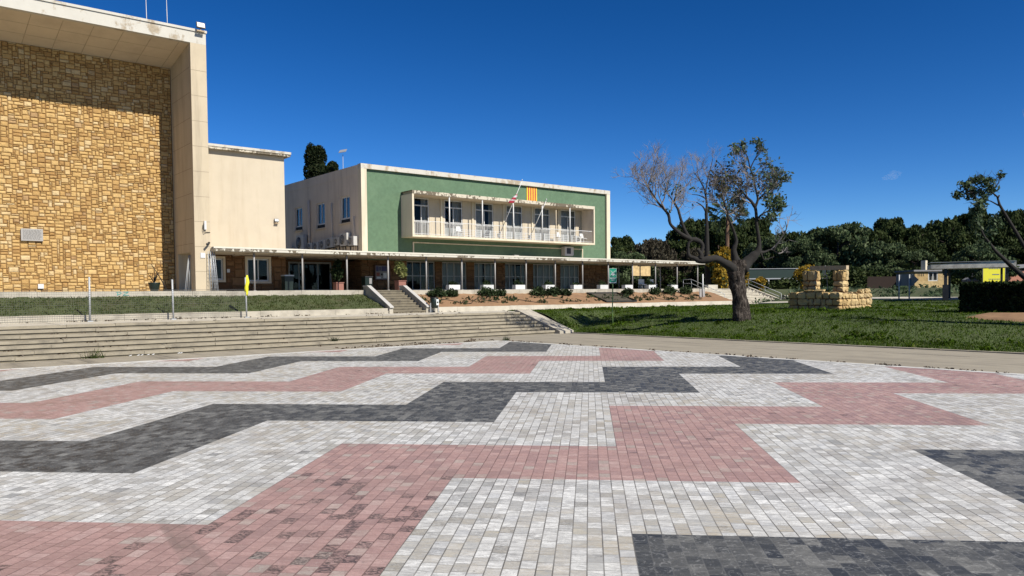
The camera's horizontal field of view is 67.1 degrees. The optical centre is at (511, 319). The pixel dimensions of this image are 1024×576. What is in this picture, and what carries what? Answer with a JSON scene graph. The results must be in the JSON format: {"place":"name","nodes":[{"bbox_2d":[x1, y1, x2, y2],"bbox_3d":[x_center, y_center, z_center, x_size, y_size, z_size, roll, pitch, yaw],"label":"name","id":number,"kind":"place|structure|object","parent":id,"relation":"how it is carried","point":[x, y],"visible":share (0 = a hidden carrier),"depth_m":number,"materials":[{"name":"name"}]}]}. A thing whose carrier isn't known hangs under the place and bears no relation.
{"place":"outdoors","nodes":[
{"label":"outdoors","id":0,"kind":"place"},
{"bbox_2d":[0,294,384,316],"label":"grass bank","id":1,"kind":"structure","parent":0,"point":[38,310],"depth_m":42.16,"materials":[{"name":"plant"}]},
{"bbox_2d":[0,289,712,297],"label":"platform edge","id":2,"kind":"object","parent":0,"point":[224,293],"visible":0.29,"depth_m":45.75,"materials":[{"name":"concrete"}]},
{"bbox_2d":[0,303,756,326],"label":"terrace","id":3,"kind":"structure","parent":0,"point":[93,322],"depth_m":40.12,"materials":[{"name":"beige concrete"}]},
{"bbox_2d":[0,277,249,322],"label":"fence","id":4,"kind":"object","parent":3,"relation":"on","point":[120,304],"visible":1,"depth_m":38.44,"materials":[{"name":"metal"}]},
{"bbox_2d":[0,341,1023,575],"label":"plaza paving","id":5,"kind":"structure","parent":0,"point":[498,458],"depth_m":10.77,"materials":[{"name":"white stone"}]},
{"bbox_2d":[0,332,1023,373],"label":"walkway","id":6,"kind":"structure","parent":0,"point":[997,361],"depth_m":31.67,"materials":[{"name":"concrete"}]},
{"bbox_2d":[0,309,573,362],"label":"broad stairs","id":7,"kind":"structure","parent":6,"relation":"on","point":[36,343],"depth_m":36.68,"materials":[{"name":"concrete"}]},
{"bbox_2d":[1,311,1008,372],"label":"leaf litter","id":8,"kind":"object","parent":6,"relation":"on","point":[422,343],"visible":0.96,"depth_m":36.90,"materials":[{"name":"brown plant"}]},
{"bbox_2d":[0,340,1023,374],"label":"paving border","id":9,"kind":"object","parent":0,"point":[555,344],"visible":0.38,"depth_m":29.12,"materials":[{"name":"concrete"}]},
{"bbox_2d":[56,0,1023,246],"label":"sky","id":10,"kind":"structure","parent":0,"point":[876,109],"materials":[{"name":"blue"}]},
{"bbox_2d":[417,291,731,306],"bbox_3d":[6.697,-1.767,62.517,33.950,1.000,2.850,-2,2,-39],"label":"soil bed","id":11,"kind":"object","parent":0,"point":[551,300],"visible":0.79,"depth_m":59.17,"materials":[{"name":"brown soil"}]},
{"bbox_2d":[427,286,445,296],"bbox_3d":[-5.221,-1.949,53.734,1.512,0.846,1.086,-2,2,-39],"label":"shrub","id":12,"kind":"object","parent":11,"relation":"on","point":[439,292],"visible":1,"depth_m":53.52,"materials":[{"name":"green plant"}]},
{"bbox_2d":[477,286,494,295],"bbox_3d":[-1.826,-2.053,56.533,1.685,0.821,1.131,-2,2,-39],"label":"shrub","id":13,"kind":"object","parent":11,"relation":"on","point":[484,291],"visible":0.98,"depth_m":56.29,"materials":[{"name":"green plant"}]},
{"bbox_2d":[529,285,546,295],"bbox_3d":[2.033,-2.241,59.698,1.640,0.922,1.255,-2,2,-39],"label":"shrub","id":14,"kind":"object","parent":11,"relation":"on","point":[539,291],"visible":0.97,"depth_m":59.41,"materials":[{"name":"green plant"}]},
{"bbox_2d":[420,292,710,303],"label":"seedlings","id":15,"kind":"object","parent":11,"relation":"on","point":[514,298],"visible":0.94,"depth_m":60.03,"materials":[{"name":"green plant"}]},
{"bbox_2d":[586,292,636,301],"bbox_3d":[8.234,-1.894,63.674,3.670,0.828,2.270,-2,2,-39],"label":"netting bed","id":16,"kind":"object","parent":11,"relation":"on","point":[600,295],"visible":0.96,"depth_m":63.68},
{"bbox_2d":[545,287,958,322],"bbox_3d":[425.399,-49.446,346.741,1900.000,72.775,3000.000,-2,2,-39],"label":"ground","id":17,"kind":"structure","parent":0,"point":[917,293],"depth_m":78.16,"materials":[{"name":"soil"}]},
{"bbox_2d":[0,0,211,291],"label":"theatre building","id":18,"kind":"structure","parent":17,"relation":"on","point":[104,171],"depth_m":44.57,"materials":[{"name":"stone"}]},
{"bbox_2d":[21,228,42,240],"bbox_3d":[-26.668,-4.730,42.866,1.050,0.670,0.106,-2,2,-39],"label":"stone plaque","id":19,"kind":"object","parent":18,"relation":"attached to","point":[31,234],"visible":1,"depth_m":42.81,"materials":[{"name":"white stone"}]},
{"bbox_2d":[0,308,388,323],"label":"wall","id":20,"kind":"structure","parent":17,"relation":"on","point":[56,318],"depth_m":40.98,"materials":[{"name":"concrete"}]},
{"bbox_2d":[208,143,290,290],"bbox_3d":[-21.167,-6.501,54.510,6.425,9.450,12.580,-2,2,-39],"label":"cream annex","id":21,"kind":"object","parent":17,"relation":"on","point":[247,195],"visible":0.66,"depth_m":50.09,"materials":[{"name":"paint"}]},
{"bbox_2d":[211,258,222,279],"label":"window","id":22,"kind":"structure","parent":21,"relation":"in","point":[219,262],"depth_m":49.67,"materials":[{"name":"glass"}]},
{"bbox_2d":[247,259,268,280],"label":"window","id":23,"kind":"structure","parent":21,"relation":"in","point":[261,265],"depth_m":51.97,"materials":[{"name":"glass"}]},
{"bbox_2d":[303,142,327,179],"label":"cypress tree","id":24,"kind":"object","parent":17,"relation":"on","point":[314,154],"visible":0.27,"depth_m":94.34,"materials":[{"name":"green plant"}]},
{"bbox_2d":[307,163,335,176],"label":"bushy tree","id":25,"kind":"object","parent":17,"relation":"on","point":[314,170],"visible":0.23,"depth_m":90.77,"materials":[{"name":"green plant"}]},
{"bbox_2d":[363,285,429,313],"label":"entrance steps","id":26,"kind":"structure","parent":17,"relation":"on","point":[405,299],"depth_m":50.52,"materials":[{"name":"concrete"}]},
{"bbox_2d":[284,163,609,289],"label":"green building","id":27,"kind":"structure","parent":17,"relation":"on","point":[378,208],"depth_m":62.23,"materials":[{"name":"paint"}]},
{"bbox_2d":[293,207,302,231],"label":"window","id":28,"kind":"structure","parent":27,"relation":"in","point":[298,210],"depth_m":65.25,"materials":[{"name":"blue glass"}]},
{"bbox_2d":[296,235,306,248],"bbox_3d":[-17.340,-6.174,63.721,0.447,1.650,1.470,-2,2,-39],"label":"air conditioner","id":29,"kind":"object","parent":27,"relation":"attached to","point":[301,241],"visible":0.92,"depth_m":63.32,"materials":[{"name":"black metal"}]},
{"bbox_2d":[288,262,331,289],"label":"lobby doors","id":30,"kind":"structure","parent":27,"relation":"in","point":[316,275],"depth_m":59.35,"materials":[{"name":"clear glass"}]},
{"bbox_2d":[315,202,325,229],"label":"window","id":31,"kind":"structure","parent":27,"relation":"in","point":[320,207],"depth_m":62.05,"materials":[{"name":"blue glass"}]},
{"bbox_2d":[339,233,350,250],"bbox_3d":[-12.463,-5.824,57.768,0.447,1.350,1.116,-2,2,-39],"label":"air conditioner","id":32,"kind":"object","parent":27,"relation":"attached to","point":[343,239],"visible":0.96,"depth_m":57.55,"materials":[{"name":"white metal"}]},
{"bbox_2d":[339,196,350,224],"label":"window","id":33,"kind":"structure","parent":27,"relation":"in","point":[345,201],"depth_m":58.62,"materials":[{"name":"blue glass"}]},
{"bbox_2d":[374,265,389,279],"bbox_3d":[-9.665,-3.534,57.441,1.300,1.120,0.162,-2,2,-39],"label":"notice board","id":34,"kind":"object","parent":27,"relation":"attached to","point":[380,272],"visible":0.94,"depth_m":57.30,"materials":[{"name":"white paint"}]},
{"bbox_2d":[414,197,429,234],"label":"balcony door","id":35,"kind":"structure","parent":27,"relation":"in","point":[421,205],"depth_m":60.18,"materials":[{"name":"white paint"}]},
{"bbox_2d":[444,200,462,236],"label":"balcony door","id":36,"kind":"structure","parent":27,"relation":"in","point":[455,206],"depth_m":62.14,"materials":[{"name":"white paint"}]},
{"bbox_2d":[475,203,493,237],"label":"balcony door","id":37,"kind":"structure","parent":27,"relation":"in","point":[487,208],"depth_m":63.97,"materials":[{"name":"white paint"}]},
{"bbox_2d":[506,205,521,239],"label":"balcony door","id":38,"kind":"structure","parent":27,"relation":"in","point":[517,209],"depth_m":65.87,"materials":[{"name":"white paint"}]},
{"bbox_2d":[526,186,536,200],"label":"striped wall flag","id":39,"kind":"object","parent":27,"relation":"on","point":[531,193],"visible":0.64,"depth_m":66.69,"materials":[{"name":"yellow fabric"}]},
{"bbox_2d":[535,208,549,240],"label":"balcony door","id":40,"kind":"structure","parent":27,"relation":"in","point":[546,212],"depth_m":67.85,"materials":[{"name":"white paint"}]},
{"bbox_2d":[561,247,573,255],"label":"window air conditioner","id":41,"kind":"object","parent":27,"relation":"attached to","point":[567,251],"depth_m":68.91,"materials":[{"name":"white metal"}]},
{"bbox_2d":[561,210,574,241],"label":"balcony door","id":42,"kind":"structure","parent":27,"relation":"in","point":[564,213],"depth_m":69.69,"materials":[{"name":"white paint"}]},
{"bbox_2d":[431,301,731,311],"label":"wall","id":43,"kind":"structure","parent":17,"relation":"on","point":[482,308],"depth_m":58.19,"materials":[{"name":"beige concrete"}]},
{"bbox_2d":[610,235,635,245],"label":"pine tree","id":44,"kind":"object","parent":17,"relation":"on","point":[626,240],"visible":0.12,"depth_m":137.88,"materials":[{"name":"green plant"}]},
{"bbox_2d":[610,245,646,287],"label":"pine tree","id":45,"kind":"object","parent":17,"relation":"on","point":[626,249],"visible":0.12,"depth_m":106.65,"materials":[{"name":"green plant"}]},
{"bbox_2d":[609,251,659,285],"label":"broadleaf tree","id":46,"kind":"object","parent":17,"relation":"on","point":[626,274],"visible":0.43,"depth_m":96.82,"materials":[{"name":"green plant"}]},
{"bbox_2d":[627,237,679,283],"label":"tree","id":47,"kind":"object","parent":17,"relation":"on","point":[652,249],"visible":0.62,"depth_m":102.23,"materials":[{"name":"green plant"}]},
{"bbox_2d":[665,217,704,240],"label":"pine tree","id":48,"kind":"object","parent":17,"relation":"on","point":[692,226],"visible":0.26,"depth_m":139.30,"materials":[{"name":"green plant"}]},
{"bbox_2d":[659,239,717,272],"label":"pine tree","id":49,"kind":"object","parent":17,"relation":"on","point":[680,246],"visible":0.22,"depth_m":116.91,"materials":[{"name":"green plant"}]},
{"bbox_2d":[674,247,710,287],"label":"tree","id":50,"kind":"object","parent":17,"relation":"on","point":[693,252],"visible":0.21,"depth_m":104.47,"materials":[{"name":"green plant"}]},
{"bbox_2d":[688,265,714,284],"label":"pine tree","id":51,"kind":"object","parent":17,"relation":"on","point":[701,269],"visible":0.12,"depth_m":99.30,"materials":[{"name":"green plant"}]},
{"bbox_2d":[674,139,729,284],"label":"bare tree","id":52,"kind":"object","parent":17,"relation":"on","point":[707,274],"visible":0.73,"depth_m":84.55,"materials":[{"name":"grey plant"}]},
{"bbox_2d":[704,246,731,270],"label":"flowering shrub","id":53,"kind":"object","parent":17,"relation":"on","point":[724,252],"visible":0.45,"depth_m":83.29,"materials":[{"name":"yellow plant"}]},
{"bbox_2d":[686,223,750,266],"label":"pine tree","id":54,"kind":"object","parent":17,"relation":"on","point":[717,240],"visible":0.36,"depth_m":115.99,"materials":[{"name":"green plant"}]},
{"bbox_2d":[710,267,727,288],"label":"flowering shrub","id":55,"kind":"object","parent":17,"relation":"on","point":[719,277],"visible":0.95,"depth_m":81.44,"materials":[{"name":"yellow plant"}]},
{"bbox_2d":[704,193,749,288],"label":"fan palm","id":56,"kind":"object","parent":17,"relation":"on","point":[715,218],"visible":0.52,"depth_m":89.44,"materials":[{"name":"green plant"}]},
{"bbox_2d":[683,279,781,302],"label":"garden stairs","id":57,"kind":"structure","parent":17,"relation":"on","point":[752,294],"depth_m":79.82,"materials":[{"name":"concrete"}]},
{"bbox_2d":[736,216,782,239],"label":"pine tree","id":58,"kind":"object","parent":17,"relation":"on","point":[750,230],"visible":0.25,"depth_m":136.57,"materials":[{"name":"green plant"}]},
{"bbox_2d":[753,276,766,291],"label":"flowering shrub","id":59,"kind":"object","parent":17,"relation":"on","point":[760,280],"visible":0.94,"depth_m":83.57,"materials":[{"name":"yellow plant"}]},
{"bbox_2d":[747,232,777,266],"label":"pine tree","id":60,"kind":"object","parent":17,"relation":"on","point":[764,235],"visible":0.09,"depth_m":116.77,"materials":[{"name":"green plant"}]},
{"bbox_2d":[742,235,787,286],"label":"broadleaf tree","id":61,"kind":"object","parent":17,"relation":"on","point":[767,243],"visible":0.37,"depth_m":102.88,"materials":[{"name":"green plant"}]},
{"bbox_2d":[609,263,962,288],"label":"undergrowth","id":62,"kind":"object","parent":17,"relation":"on","point":[858,277],"visible":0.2,"depth_m":92.14,"materials":[{"name":"green plant"}]},
{"bbox_2d":[748,268,830,280],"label":"green shelter","id":63,"kind":"object","parent":17,"relation":"on","point":[773,273],"visible":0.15,"depth_m":94.97,"materials":[{"name":"metal"}]},
{"bbox_2d":[776,230,807,242],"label":"pine tree","id":64,"kind":"object","parent":17,"relation":"on","point":[792,235],"visible":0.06,"depth_m":138.29,"materials":[{"name":"green plant"}]},
{"bbox_2d":[792,264,814,290],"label":"flowering shrub","id":65,"kind":"object","parent":17,"relation":"on","point":[797,274],"visible":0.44,"depth_m":74.64,"materials":[{"name":"yellow plant"}]},
{"bbox_2d":[775,238,836,280],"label":"broadleaf tree","id":66,"kind":"object","parent":17,"relation":"on","point":[790,259],"visible":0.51,"depth_m":97.31,"materials":[{"name":"green plant"}]},
{"bbox_2d":[792,221,888,279],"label":"broadleaf tree","id":67,"kind":"object","parent":17,"relation":"on","point":[854,234],"visible":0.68,"depth_m":97.01,"materials":[{"name":"green plant"}]},
{"bbox_2d":[751,284,959,302],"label":"rough plants","id":68,"kind":"object","parent":17,"relation":"on","point":[938,293],"visible":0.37,"depth_m":76.70,"materials":[{"name":"green plant"}]},
{"bbox_2d":[849,241,913,276],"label":"broadleaf tree","id":69,"kind":"object","parent":17,"relation":"on","point":[887,250],"visible":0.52,"depth_m":95.02,"materials":[{"name":"green plant"}]},
{"bbox_2d":[866,276,896,287],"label":"brown wall","id":70,"kind":"structure","parent":17,"relation":"on","point":[884,282],"depth_m":89.57,"materials":[{"name":"brick"}]},
{"bbox_2d":[864,227,903,244],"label":"pine tree","id":71,"kind":"object","parent":17,"relation":"on","point":[877,235],"visible":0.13,"depth_m":116.16,"materials":[{"name":"green plant"}]},
{"bbox_2d":[873,216,905,231],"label":"pine tree","id":72,"kind":"object","parent":17,"relation":"on","point":[883,224],"visible":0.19,"depth_m":137.46,"materials":[{"name":"green plant"}]},
{"bbox_2d":[884,223,927,245],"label":"pine tree","id":73,"kind":"object","parent":17,"relation":"on","point":[909,236],"visible":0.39,"depth_m":116.08,"materials":[{"name":"green plant"}]},
{"bbox_2d":[891,249,941,269],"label":"broadleaf tree","id":74,"kind":"object","parent":17,"relation":"on","point":[920,255],"visible":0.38,"depth_m":95.06,"materials":[{"name":"green plant"}]},
{"bbox_2d":[884,240,952,264],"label":"pine tree","id":75,"kind":"object","parent":17,"relation":"on","point":[938,253],"visible":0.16,"depth_m":101.47,"materials":[{"name":"green plant"}]},
{"bbox_2d":[894,260,947,287],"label":"stone house","id":76,"kind":"structure","parent":17,"relation":"on","point":[923,275],"depth_m":88.00,"materials":[{"name":"stone"}]},
{"bbox_2d":[906,222,938,242],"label":"pine tree","id":77,"kind":"object","parent":17,"relation":"on","point":[930,233],"visible":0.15,"depth_m":136.09,"materials":[{"name":"green plant"}]},
{"bbox_2d":[927,217,965,244],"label":"pine tree","id":78,"kind":"object","parent":17,"relation":"on","point":[947,225],"visible":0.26,"depth_m":137.33,"materials":[{"name":"green plant"}]},
{"bbox_2d":[935,230,985,260],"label":"pine tree","id":79,"kind":"object","parent":17,"relation":"on","point":[955,242],"visible":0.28,"depth_m":114.66,"materials":[{"name":"green plant"}]},
{"bbox_2d":[927,260,1016,300],"bbox_3d":[34.192,-2.736,57.666,5.420,3.170,3.100,0,2,24],"label":"pergola","id":80,"kind":"object","parent":17,"relation":"on","point":[946,288],"visible":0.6,"depth_m":57.02,"materials":[{"name":"metal"}]},
{"bbox_2d":[953,209,992,226],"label":"pine tree","id":81,"kind":"object","parent":17,"relation":"on","point":[963,218],"visible":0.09,"depth_m":138.44,"materials":[{"name":"green plant"}]},
{"bbox_2d":[942,243,1019,281],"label":"broadleaf tree","id":82,"kind":"object","parent":17,"relation":"on","point":[969,252],"visible":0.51,"depth_m":80.20,"materials":[{"name":"green plant"}]},
{"bbox_2d":[965,218,1020,247],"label":"pine tree","id":83,"kind":"object","parent":17,"relation":"on","point":[1001,239],"visible":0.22,"depth_m":115.67,"materials":[{"name":"green plant"}]},
{"bbox_2d":[962,264,1023,281],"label":"pink house","id":84,"kind":"structure","parent":17,"relation":"on","point":[1014,278],"depth_m":79.73,"materials":[{"name":"pink paint"}]},
{"bbox_2d":[982,268,1005,281],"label":"yellow banner","id":85,"kind":"object","parent":17,"relation":"on","point":[990,274],"visible":0.62,"depth_m":65.95,"materials":[{"name":"fabric"}]},
{"bbox_2d":[995,208,1023,231],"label":"pine tree","id":86,"kind":"object","parent":17,"relation":"on","point":[1016,217],"visible":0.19,"depth_m":137.88,"materials":[{"name":"green plant"}]},
{"bbox_2d":[995,225,1023,244],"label":"pine tree","id":87,"kind":"object","parent":17,"relation":"on","point":[1020,229],"visible":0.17,"depth_m":116.43,"materials":[{"name":"green plant"}]},
{"bbox_2d":[1005,245,1023,269],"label":"pine tree","id":88,"kind":"object","parent":17,"relation":"on","point":[1016,252],"visible":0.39,"depth_m":89.68,"materials":[{"name":"green plant"}]},
{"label":"platform","id":89,"kind":"structure","parent":17,"relation":"on","visible":0},
{"bbox_2d":[148,264,167,290],"bbox_3d":[-20.503,-2.446,44.535,0.968,1.620,0.659,0,2,4],"label":"plant pot","id":90,"kind":"object","parent":89,"relation":"on","point":[154,285],"visible":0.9,"depth_m":44.43,"materials":[{"name":"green plastic"}]},
{"bbox_2d":[208,251,218,290],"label":"fence panels","id":91,"kind":"object","parent":89,"relation":"on","point":[214,276],"visible":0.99,"depth_m":45.09,"materials":[{"name":"metal"}]},
{"bbox_2d":[281,275,293,289],"bbox_3d":[-14.556,-2.405,50.039,0.640,1.030,0.630,-2,2,-39],"label":"waste bin","id":92,"kind":"object","parent":89,"relation":"on","point":[287,282],"visible":0.82,"depth_m":49.83,"materials":[{"name":"green plastic"}]},
{"bbox_2d":[330,259,343,289],"bbox_3d":[-11.706,-3.056,51.581,1.032,2.173,0.975,-2,2,-39],"label":"potted shrub","id":93,"kind":"object","parent":89,"relation":"on","point":[337,272],"visible":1,"depth_m":51.45,"materials":[{"name":"green plant"}]},
{"bbox_2d":[361,276,372,289],"bbox_3d":[-10.007,-2.530,53.240,0.608,0.978,0.630,-2,2,-39],"label":"waste bin","id":94,"kind":"object","parent":89,"relation":"on","point":[366,280],"visible":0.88,"depth_m":53.03,"materials":[{"name":"green plastic"}]},
{"bbox_2d":[393,260,407,289],"bbox_3d":[-7.763,-3.127,53.629,1.113,2.102,1.057,-2,2,-39],"label":"potted shrub","id":95,"kind":"object","parent":89,"relation":"on","point":[401,272],"visible":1,"depth_m":53.45,"materials":[{"name":"green plant"}]},
{"bbox_2d":[211,246,704,290],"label":"covered walkway","id":96,"kind":"structure","parent":89,"relation":"on","point":[310,254],"depth_m":56.07,"materials":[{"name":"paint"}]},
{"bbox_2d":[633,266,649,275],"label":"banner panel","id":97,"kind":"object","parent":89,"relation":"on","point":[645,270],"visible":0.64,"depth_m":85.12,"materials":[{"name":"fabric"}]},
{"bbox_2d":[509,299,1023,352],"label":"lawn","id":98,"kind":"structure","parent":0,"point":[592,318],"depth_m":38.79,"materials":[{"name":"plant"}]},
{"bbox_2d":[609,268,616,322],"bbox_3d":[6.306,-1.412,48.180,0.460,3.702,0.120,-1,2,0],"label":"assembly sign","id":99,"kind":"object","parent":98,"relation":"on","point":[612,275],"visible":0.99,"depth_m":48.10,"materials":[{"name":"metal"}]},
{"bbox_2d":[609,136,799,321],"bbox_3d":[10.998,-5.046,43.156,11.734,10.726,3.929,-2,2,-26],"label":"gnarled tree","id":100,"kind":"object","parent":98,"relation":"on","point":[737,268],"visible":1,"depth_m":43.30,"materials":[{"name":"brown plant"}]},
{"bbox_2d":[788,265,871,308],"bbox_3d":[20.471,-1.983,49.803,4.248,3.055,3.699,-2,2,-39],"label":"stone well","id":101,"kind":"object","parent":98,"relation":"on","point":[811,294],"visible":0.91,"depth_m":48.86,"materials":[{"name":"stone"}]},
{"bbox_2d":[896,274,918,299],"bbox_3d":[31.167,-2.493,60.890,0.165,2.230,1.720,-2,2,-39],"label":"arrow sign","id":102,"kind":"object","parent":98,"relation":"on","point":[909,280],"visible":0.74,"depth_m":60.99,"materials":[{"name":"metal"}]},
{"bbox_2d":[950,169,1023,279],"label":"leaning tree","id":103,"kind":"object","parent":98,"relation":"on","point":[972,192],"visible":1,"depth_m":39.79,"materials":[{"name":"green plant"}]},
{"bbox_2d":[957,280,1023,312],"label":"clipped hedge","id":104,"kind":"object","parent":98,"relation":"on","point":[1001,296],"visible":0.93,"depth_m":37.95,"materials":[{"name":"green plant"}]},
{"bbox_2d":[969,312,1023,321],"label":"soil patch","id":105,"kind":"object","parent":98,"relation":"on","point":[1018,317],"visible":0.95,"depth_m":35.50,"materials":[{"name":"brown soil"}]},
{"bbox_2d":[758,297,958,303],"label":"path","id":106,"kind":"structure","parent":0,"point":[911,298],"depth_m":62.20,"materials":[{"name":"grey concrete"}]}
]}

